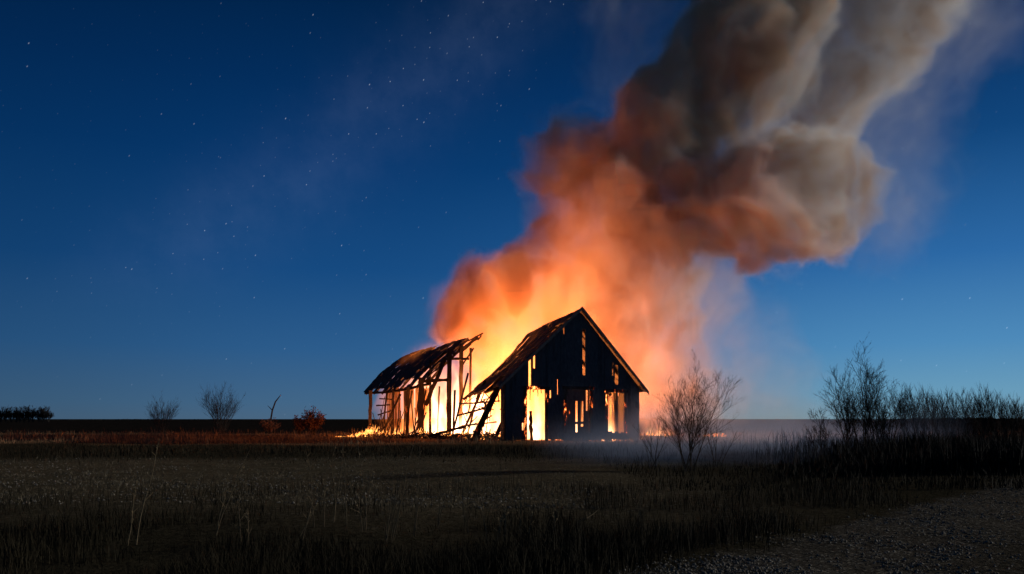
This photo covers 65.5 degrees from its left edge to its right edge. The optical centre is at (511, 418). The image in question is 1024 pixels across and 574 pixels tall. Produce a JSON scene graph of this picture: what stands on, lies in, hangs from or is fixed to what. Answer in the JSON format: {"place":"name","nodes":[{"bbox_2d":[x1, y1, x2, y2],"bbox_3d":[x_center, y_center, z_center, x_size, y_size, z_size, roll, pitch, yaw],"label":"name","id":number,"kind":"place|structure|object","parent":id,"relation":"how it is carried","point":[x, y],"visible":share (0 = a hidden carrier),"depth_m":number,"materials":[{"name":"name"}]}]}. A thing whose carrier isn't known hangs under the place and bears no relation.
{"place":"outdoors","nodes":[
{"label":"outdoors","id":0,"kind":"place"},
{"bbox_2d":[0,456,592,508],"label":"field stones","id":1,"kind":"object","parent":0,"point":[536,498],"visible":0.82,"depth_m":14.22,"materials":[{"name":"grey stone"}]},
{"bbox_2d":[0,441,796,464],"bbox_3d":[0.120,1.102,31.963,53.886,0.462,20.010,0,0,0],"label":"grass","id":2,"kind":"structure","parent":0,"point":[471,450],"depth_m":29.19,"materials":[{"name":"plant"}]},
{"bbox_2d":[0,419,1023,573],"bbox_3d":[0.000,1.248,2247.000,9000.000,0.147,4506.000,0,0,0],"label":"ground","id":3,"kind":"structure","parent":0,"point":[406,522],"depth_m":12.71,"materials":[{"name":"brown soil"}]},
{"bbox_2d":[1,406,11,421],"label":"grove tree","id":4,"kind":"object","parent":3,"relation":"on","point":[4,416],"visible":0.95,"depth_m":289.63,"materials":[{"name":"black plant"}]},
{"bbox_2d":[3,406,14,421],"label":"grove tree","id":5,"kind":"object","parent":3,"relation":"on","point":[9,416],"visible":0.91,"depth_m":289.41,"materials":[{"name":"black plant"}]},
{"bbox_2d":[9,407,18,421],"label":"grove tree","id":6,"kind":"object","parent":3,"relation":"on","point":[13,411],"visible":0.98,"depth_m":289.22,"materials":[{"name":"black plant"}]},
{"bbox_2d":[14,406,23,421],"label":"grove tree","id":7,"kind":"object","parent":3,"relation":"on","point":[18,418],"visible":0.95,"depth_m":289.49,"materials":[{"name":"black plant"}]},
{"bbox_2d":[18,405,29,421],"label":"grove tree","id":8,"kind":"object","parent":3,"relation":"on","point":[20,414],"visible":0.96,"depth_m":288.83,"materials":[{"name":"black plant"}]},
{"bbox_2d":[24,407,34,421],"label":"grove tree","id":9,"kind":"object","parent":3,"relation":"on","point":[26,414],"visible":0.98,"depth_m":289.13,"materials":[{"name":"black plant"}]},
{"bbox_2d":[27,405,38,421],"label":"grove tree","id":10,"kind":"object","parent":3,"relation":"on","point":[31,414],"visible":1,"depth_m":289.59,"materials":[{"name":"black plant"}]},
{"bbox_2d":[34,406,45,420],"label":"grove tree","id":11,"kind":"object","parent":3,"relation":"on","point":[36,414],"visible":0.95,"depth_m":289.35,"materials":[{"name":"black plant"}]},
{"bbox_2d":[37,407,50,421],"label":"grove tree","id":12,"kind":"object","parent":3,"relation":"on","point":[42,413],"visible":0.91,"depth_m":289.33,"materials":[{"name":"black plant"}]},
{"bbox_2d":[41,406,54,421],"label":"grove tree","id":13,"kind":"object","parent":3,"relation":"on","point":[49,415],"visible":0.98,"depth_m":289.36,"materials":[{"name":"black plant"}]},
{"bbox_2d":[127,439,159,544],"bbox_3d":[-3.539,0.716,7.633,0.264,1.053,0.154,0,0,-42],"label":"dry weed","id":14,"kind":"object","parent":3,"relation":"on","point":[143,503],"visible":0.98,"depth_m":7.63,"materials":[{"name":"brown plant"}]},
{"bbox_2d":[146,391,180,430],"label":"bare bush","id":15,"kind":"object","parent":3,"relation":"on","point":[169,412],"visible":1,"depth_m":83.83,"materials":[{"name":"brown plant"}]},
{"bbox_2d":[195,382,243,430],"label":"bare bush","id":16,"kind":"object","parent":3,"relation":"on","point":[217,412],"visible":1,"depth_m":85.75,"materials":[{"name":"brown plant"}]},
{"bbox_2d":[216,452,248,534],"bbox_3d":[-2.897,0.786,8.236,0.345,0.911,0.171,0,0,-20],"label":"dry weed","id":17,"kind":"object","parent":3,"relation":"on","point":[224,496],"visible":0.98,"depth_m":8.24,"materials":[{"name":"brown plant"}]},
{"bbox_2d":[233,499,251,542],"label":"dry weed","id":18,"kind":"object","parent":3,"relation":"on","point":[241,518],"visible":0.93,"depth_m":7.43,"materials":[{"name":"brown plant"}]},
{"bbox_2d":[259,417,280,431],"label":"bush","id":19,"kind":"object","parent":3,"relation":"on","point":[267,424],"visible":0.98,"depth_m":73.69,"materials":[{"name":"brown plant"}]},
{"bbox_2d":[268,395,280,427],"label":"dead branch","id":20,"kind":"object","parent":3,"relation":"on","point":[272,410],"visible":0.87,"depth_m":75.96,"materials":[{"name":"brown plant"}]},
{"bbox_2d":[292,415,307,433],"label":"bush","id":21,"kind":"object","parent":3,"relation":"on","point":[298,428],"visible":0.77,"depth_m":63.89,"materials":[{"name":"brown plant"}]},
{"bbox_2d":[298,484,324,539],"bbox_3d":[-2.034,0.949,8.033,0.265,0.612,0.134,0,0,-27],"label":"dry weed","id":22,"kind":"object","parent":3,"relation":"on","point":[310,511],"visible":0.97,"depth_m":8.01,"materials":[{"name":"brown plant"}]},
{"bbox_2d":[298,406,325,435],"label":"bush","id":23,"kind":"object","parent":3,"relation":"on","point":[314,422],"visible":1,"depth_m":59.92,"materials":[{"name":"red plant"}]},
{"bbox_2d":[0,454,624,508],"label":"stubble","id":24,"kind":"object","parent":3,"relation":"on","point":[317,490],"visible":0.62,"depth_m":14.81,"materials":[{"name":"brown plant"}]},
{"bbox_2d":[328,432,346,521],"bbox_3d":[-2.093,0.711,9.504,0.119,1.103,0.407,0,0,7],"label":"dry weed","id":25,"kind":"object","parent":3,"relation":"on","point":[339,481],"visible":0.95,"depth_m":9.54,"materials":[{"name":"brown plant"}]},
{"bbox_2d":[380,417,392,431],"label":"fallen timber","id":26,"kind":"object","parent":3,"relation":"on","point":[386,424],"visible":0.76,"depth_m":57.93,"materials":[{"name":"brown wood"}]},
{"bbox_2d":[357,429,516,440],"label":"rubble","id":27,"kind":"object","parent":3,"relation":"on","point":[424,435],"visible":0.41,"depth_m":50.79,"materials":[{"name":"brown wood"}]},
{"bbox_2d":[427,425,464,437],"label":"fallen timber","id":28,"kind":"object","parent":3,"relation":"on","point":[447,431],"visible":0.91,"depth_m":50.39,"materials":[{"name":"black wood"}]},
{"bbox_2d":[455,462,471,532],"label":"dry weed","id":29,"kind":"object","parent":3,"relation":"on","point":[467,504],"visible":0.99,"depth_m":8.73,"materials":[{"name":"brown plant"}]},
{"bbox_2d":[480,478,521,541],"bbox_3d":[-0.121,0.919,7.607,0.418,0.703,0.139,0,0,10],"label":"dry weed","id":30,"kind":"object","parent":3,"relation":"on","point":[502,519],"visible":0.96,"depth_m":7.61,"materials":[{"name":"brown plant"}]},
{"bbox_2d":[496,464,513,538],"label":"dry weed","id":31,"kind":"object","parent":3,"relation":"on","point":[502,499],"visible":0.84,"depth_m":8.16,"materials":[{"name":"brown plant"}]},
{"bbox_2d":[364,306,648,440],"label":"barn","id":32,"kind":"structure","parent":3,"relation":"on","point":[563,350],"depth_m":44.91,"materials":[{"name":"brown wood"}]},
{"bbox_2d":[567,389,588,440],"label":"door","id":33,"kind":"structure","parent":32,"relation":"in","point":[574,395],"depth_m":44.78,"materials":[{"name":"brown wood"}]},
{"bbox_2d":[0,426,1020,444],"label":"dry grass","id":34,"kind":"structure","parent":3,"relation":"on","point":[17,436],"depth_m":46.06,"materials":[{"name":"brown plant"}]},
{"bbox_2d":[1,416,1023,419],"bbox_3d":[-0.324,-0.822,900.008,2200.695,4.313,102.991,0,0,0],"label":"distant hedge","id":35,"kind":"object","parent":3,"relation":"on","point":[543,418],"visible":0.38,"depth_m":881.06,"materials":[{"name":"black plant"}]},
{"bbox_2d":[516,479,535,542],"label":"dry weed","id":36,"kind":"object","parent":3,"relation":"on","point":[523,511],"visible":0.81,"depth_m":7.93,"materials":[{"name":"brown plant"}]},
{"bbox_2d":[336,425,723,440],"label":"flames","id":37,"kind":"object","parent":3,"relation":"on","point":[370,431],"visible":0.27,"depth_m":55.09,"materials":[{"name":"orange"}]},
{"bbox_2d":[632,415,670,466],"bbox_3d":[3.588,0.525,20.451,0.968,1.510,1.101,0,0,19],"label":"bare shrub","id":38,"kind":"object","parent":3,"relation":"on","point":[651,440],"visible":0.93,"depth_m":20.39,"materials":[{"name":"brown plant"}]},
{"bbox_2d":[653,349,745,471],"bbox_3d":[4.351,-0.211,19.089,2.224,3.034,1.985,0,0,0],"label":"bare sapling","id":39,"kind":"object","parent":3,"relation":"on","point":[690,427],"visible":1,"depth_m":18.93,"materials":[{"name":"brown plant"}]},
{"bbox_2d":[702,417,744,466],"bbox_3d":[5.398,0.504,20.489,1.163,1.554,0.840,0,0,15],"label":"bare shrub","id":40,"kind":"object","parent":3,"relation":"on","point":[716,438],"visible":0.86,"depth_m":20.49,"materials":[{"name":"brown plant"}]},
{"bbox_2d":[801,407,831,458],"bbox_3d":[8.787,0.488,22.965,0.927,1.694,0.738,0,0,0],"label":"bare shrub","id":41,"kind":"object","parent":3,"relation":"on","point":[820,434],"visible":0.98,"depth_m":22.97,"materials":[{"name":"black plant"}]},
{"bbox_2d":[815,370,880,447],"bbox_3d":[10.438,-0.176,25.310,2.503,3.056,1.860,0,0,-29],"label":"bare tree","id":42,"kind":"object","parent":3,"relation":"on","point":[845,424],"visible":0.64,"depth_m":25.29,"materials":[{"name":"black plant"}]},
{"bbox_2d":[826,339,896,448],"bbox_3d":[10.404,-0.639,23.877,2.460,3.971,1.872,0,0,-34],"label":"bare tree","id":43,"kind":"object","parent":3,"relation":"on","point":[871,415],"visible":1,"depth_m":23.95,"materials":[{"name":"brown plant"}]},
{"bbox_2d":[848,358,892,442],"bbox_3d":[12.054,-0.386,26.643,1.883,3.422,1.809,0,0,0],"label":"bare tree","id":44,"kind":"object","parent":3,"relation":"on","point":[869,405],"visible":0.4,"depth_m":26.52,"materials":[{"name":"black plant"}]},
{"bbox_2d":[735,425,1023,477],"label":"scrub","id":45,"kind":"object","parent":3,"relation":"on","point":[938,452],"visible":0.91,"depth_m":18.93,"materials":[{"name":"black plant"}]},
{"bbox_2d":[852,358,921,441],"bbox_3d":[11.837,-0.302,24.999,1.883,3.258,1.856,0,0,0],"label":"bare tree","id":46,"kind":"object","parent":3,"relation":"on","point":[884,425],"visible":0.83,"depth_m":24.90,"materials":[{"name":"black plant"}]},
{"bbox_2d":[889,388,911,435],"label":"hedge sapling","id":47,"kind":"object","parent":3,"relation":"on","point":[903,428],"visible":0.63,"depth_m":31.81,"materials":[{"name":"black plant"}]},
{"bbox_2d":[896,398,910,434],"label":"hedge sapling","id":48,"kind":"object","parent":3,"relation":"on","point":[903,415],"visible":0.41,"depth_m":32.89,"materials":[{"name":"black plant"}]},
{"bbox_2d":[895,398,913,428],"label":"hedge sapling","id":49,"kind":"object","parent":3,"relation":"on","point":[902,410],"visible":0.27,"depth_m":35.08,"materials":[{"name":"black plant"}]},
{"bbox_2d":[898,386,913,438],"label":"hedge sapling","id":50,"kind":"object","parent":3,"relation":"on","point":[906,410],"visible":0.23,"depth_m":33.77,"materials":[{"name":"black plant"}]},
{"bbox_2d":[893,383,920,435],"bbox_3d":[17.477,-0.200,35.006,1.286,2.987,1.217,0,0,-41],"label":"hedge sapling","id":51,"kind":"object","parent":3,"relation":"on","point":[911,406],"visible":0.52,"depth_m":34.94,"materials":[{"name":"black plant"}]},
{"bbox_2d":[905,402,921,430],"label":"hedge sapling","id":52,"kind":"object","parent":3,"relation":"on","point":[915,420],"visible":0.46,"depth_m":34.90,"materials":[{"name":"black plant"}]},
{"bbox_2d":[901,395,926,435],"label":"hedge sapling","id":53,"kind":"object","parent":3,"relation":"on","point":[908,413],"visible":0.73,"depth_m":32.68,"materials":[{"name":"black plant"}]},
{"bbox_2d":[908,393,927,432],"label":"hedge sapling","id":54,"kind":"object","parent":3,"relation":"on","point":[919,411],"visible":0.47,"depth_m":35.06,"materials":[{"name":"black plant"}]},
{"bbox_2d":[908,401,929,435],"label":"hedge sapling","id":55,"kind":"object","parent":3,"relation":"on","point":[921,417],"visible":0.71,"depth_m":33.19,"materials":[{"name":"black plant"}]},
{"bbox_2d":[908,387,931,432],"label":"hedge sapling","id":56,"kind":"object","parent":3,"relation":"on","point":[924,409],"visible":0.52,"depth_m":34.65,"materials":[{"name":"black plant"}]},
{"bbox_2d":[919,397,932,433],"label":"hedge sapling","id":57,"kind":"object","parent":3,"relation":"on","point":[924,419],"visible":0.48,"depth_m":34.62,"materials":[{"name":"black plant"}]},
{"bbox_2d":[914,388,940,433],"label":"hedge sapling","id":58,"kind":"object","parent":3,"relation":"on","point":[929,400],"visible":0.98,"depth_m":31.52,"materials":[{"name":"black plant"}]},
{"bbox_2d":[919,384,943,431],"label":"hedge sapling","id":59,"kind":"object","parent":3,"relation":"on","point":[931,408],"visible":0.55,"depth_m":33.47,"materials":[{"name":"black plant"}]},
{"bbox_2d":[921,401,945,432],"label":"hedge sapling","id":60,"kind":"object","parent":3,"relation":"on","point":[927,410],"visible":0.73,"depth_m":32.96,"materials":[{"name":"black plant"}]},
{"bbox_2d":[925,391,943,434],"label":"hedge sapling","id":61,"kind":"object","parent":3,"relation":"on","point":[936,414],"visible":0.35,"depth_m":34.02,"materials":[{"name":"black plant"}]},
{"bbox_2d":[931,397,948,429],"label":"hedge sapling","id":62,"kind":"object","parent":3,"relation":"on","point":[941,417],"visible":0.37,"depth_m":34.42,"materials":[{"name":"black plant"}]},
{"bbox_2d":[929,383,953,435],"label":"hedge sapling","id":63,"kind":"object","parent":3,"relation":"on","point":[944,423],"visible":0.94,"depth_m":33.01,"materials":[{"name":"black plant"}]},
{"bbox_2d":[939,392,952,435],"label":"hedge sapling","id":64,"kind":"object","parent":3,"relation":"on","point":[945,414],"visible":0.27,"depth_m":35.61,"materials":[{"name":"black plant"}]},
{"bbox_2d":[935,386,962,433],"bbox_3d":[18.499,-0.090,33.580,1.131,2.711,1.195,0,0,39],"label":"hedge sapling","id":65,"kind":"object","parent":3,"relation":"on","point":[952,408],"visible":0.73,"depth_m":33.51,"materials":[{"name":"black plant"}]},
{"bbox_2d":[939,403,960,437],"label":"hedge sapling","id":66,"kind":"object","parent":3,"relation":"on","point":[951,421],"visible":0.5,"depth_m":33.86,"materials":[{"name":"black plant"}]},
{"bbox_2d":[945,391,963,431],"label":"hedge sapling","id":67,"kind":"object","parent":3,"relation":"on","point":[953,412],"visible":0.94,"depth_m":32.81,"materials":[{"name":"black plant"}]},
{"bbox_2d":[953,404,970,432],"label":"hedge sapling","id":68,"kind":"object","parent":3,"relation":"on","point":[960,420],"visible":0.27,"depth_m":36.73,"materials":[{"name":"black plant"}]},
{"bbox_2d":[955,388,969,435],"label":"hedge sapling","id":69,"kind":"object","parent":3,"relation":"on","point":[962,405],"visible":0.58,"depth_m":35.98,"materials":[{"name":"black plant"}]},
{"bbox_2d":[954,401,971,433],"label":"hedge sapling","id":70,"kind":"object","parent":3,"relation":"on","point":[965,417],"visible":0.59,"depth_m":35.55,"materials":[{"name":"black plant"}]},
{"bbox_2d":[958,397,973,434],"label":"hedge sapling","id":71,"kind":"object","parent":3,"relation":"on","point":[964,420],"visible":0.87,"depth_m":35.07,"materials":[{"name":"black plant"}]},
{"bbox_2d":[958,394,977,435],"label":"hedge sapling","id":72,"kind":"object","parent":3,"relation":"on","point":[971,416],"visible":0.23,"depth_m":36.78,"materials":[{"name":"black plant"}]},
{"bbox_2d":[957,389,981,431],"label":"hedge sapling","id":73,"kind":"object","parent":3,"relation":"on","point":[970,401],"visible":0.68,"depth_m":35.38,"materials":[{"name":"black plant"}]},
{"bbox_2d":[963,398,979,433],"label":"hedge sapling","id":74,"kind":"object","parent":3,"relation":"on","point":[971,417],"visible":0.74,"depth_m":35.05,"materials":[{"name":"black plant"}]},
{"bbox_2d":[969,399,983,435],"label":"hedge sapling","id":75,"kind":"object","parent":3,"relation":"on","point":[975,423],"visible":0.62,"depth_m":35.26,"materials":[{"name":"black plant"}]},
{"bbox_2d":[968,393,988,431],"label":"hedge sapling","id":76,"kind":"object","parent":3,"relation":"on","point":[980,412],"visible":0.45,"depth_m":33.09,"materials":[{"name":"black plant"}]},
{"bbox_2d":[968,401,989,434],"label":"hedge sapling","id":77,"kind":"object","parent":3,"relation":"on","point":[980,417],"visible":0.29,"depth_m":33.94,"materials":[{"name":"black plant"}]},
{"bbox_2d":[971,387,994,436],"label":"hedge sapling","id":78,"kind":"object","parent":3,"relation":"on","point":[979,413],"visible":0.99,"depth_m":31.15,"materials":[{"name":"black plant"}]},
{"bbox_2d":[974,392,992,435],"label":"hedge sapling","id":79,"kind":"object","parent":3,"relation":"on","point":[984,414],"visible":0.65,"depth_m":32.43,"materials":[{"name":"black plant"}]},
{"bbox_2d":[972,385,999,436],"bbox_3d":[19.686,-0.154,32.878,0.999,2.841,1.018,0,0,-37],"label":"hedge sapling","id":80,"kind":"object","parent":3,"relation":"on","point":[990,425],"visible":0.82,"depth_m":32.68,"materials":[{"name":"black plant"}]},
{"bbox_2d":[977,384,1000,433],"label":"hedge sapling","id":81,"kind":"object","parent":3,"relation":"on","point":[986,391],"visible":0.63,"depth_m":33.64,"materials":[{"name":"black plant"}]},
{"bbox_2d":[995,396,1009,432],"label":"hedge sapling","id":82,"kind":"object","parent":3,"relation":"on","point":[1004,415],"visible":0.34,"depth_m":36.08,"materials":[{"name":"black plant"}]},
{"bbox_2d":[996,412,1009,435],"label":"hedge sapling","id":83,"kind":"object","parent":3,"relation":"on","point":[1003,422],"visible":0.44,"depth_m":35.32,"materials":[{"name":"black plant"}]},
{"bbox_2d":[994,392,1016,438],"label":"hedge sapling","id":84,"kind":"object","parent":3,"relation":"on","point":[999,410],"visible":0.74,"depth_m":33.74,"materials":[{"name":"black plant"}]},
{"bbox_2d":[997,394,1020,435],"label":"hedge sapling","id":85,"kind":"object","parent":3,"relation":"on","point":[1012,414],"visible":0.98,"depth_m":32.59,"materials":[{"name":"black plant"}]},
{"bbox_2d":[1004,405,1018,431],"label":"hedge sapling","id":86,"kind":"object","parent":3,"relation":"on","point":[1012,418],"visible":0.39,"depth_m":35.96,"materials":[{"name":"black plant"}]},
{"bbox_2d":[1005,398,1021,436],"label":"hedge sapling","id":87,"kind":"object","parent":3,"relation":"on","point":[1011,416],"visible":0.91,"depth_m":32.60,"materials":[{"name":"black plant"}]},
{"bbox_2d":[1007,404,1021,433],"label":"hedge sapling","id":88,"kind":"object","parent":3,"relation":"on","point":[1016,418],"visible":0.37,"depth_m":35.49,"materials":[{"name":"black plant"}]},
{"bbox_2d":[1006,399,1023,432],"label":"hedge sapling","id":89,"kind":"object","parent":3,"relation":"on","point":[1018,413],"visible":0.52,"depth_m":35.70,"materials":[{"name":"black plant"}]},
{"bbox_2d":[1008,394,1023,416],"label":"hedge sapling","id":90,"kind":"object","parent":3,"relation":"on","point":[1015,406],"visible":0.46,"depth_m":36.31,"materials":[{"name":"black plant"}]},
{"bbox_2d":[1014,402,1023,433],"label":"hedge sapling","id":91,"kind":"object","parent":3,"relation":"on","point":[1022,412],"visible":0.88,"depth_m":34.45,"materials":[{"name":"black plant"}]},
{"bbox_2d":[1015,403,1023,434],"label":"hedge sapling","id":92,"kind":"object","parent":3,"relation":"on","point":[1021,418],"visible":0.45,"depth_m":35.36,"materials":[{"name":"black plant"}]},
{"bbox_2d":[0,438,1023,490],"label":"grass","id":93,"kind":"structure","parent":0,"point":[904,481],"depth_m":17.05,"materials":[{"name":"brown plant"}]},
{"bbox_2d":[0,0,1023,418],"label":"sky","id":94,"kind":"structure","parent":0,"point":[294,200],"materials":[{"name":"blue"}]},
{"bbox_2d":[609,487,1023,573],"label":"gravel","id":95,"kind":"structure","parent":0,"point":[739,571],"depth_m":7.26,"materials":[{"name":"grey gravel"}]}
]}

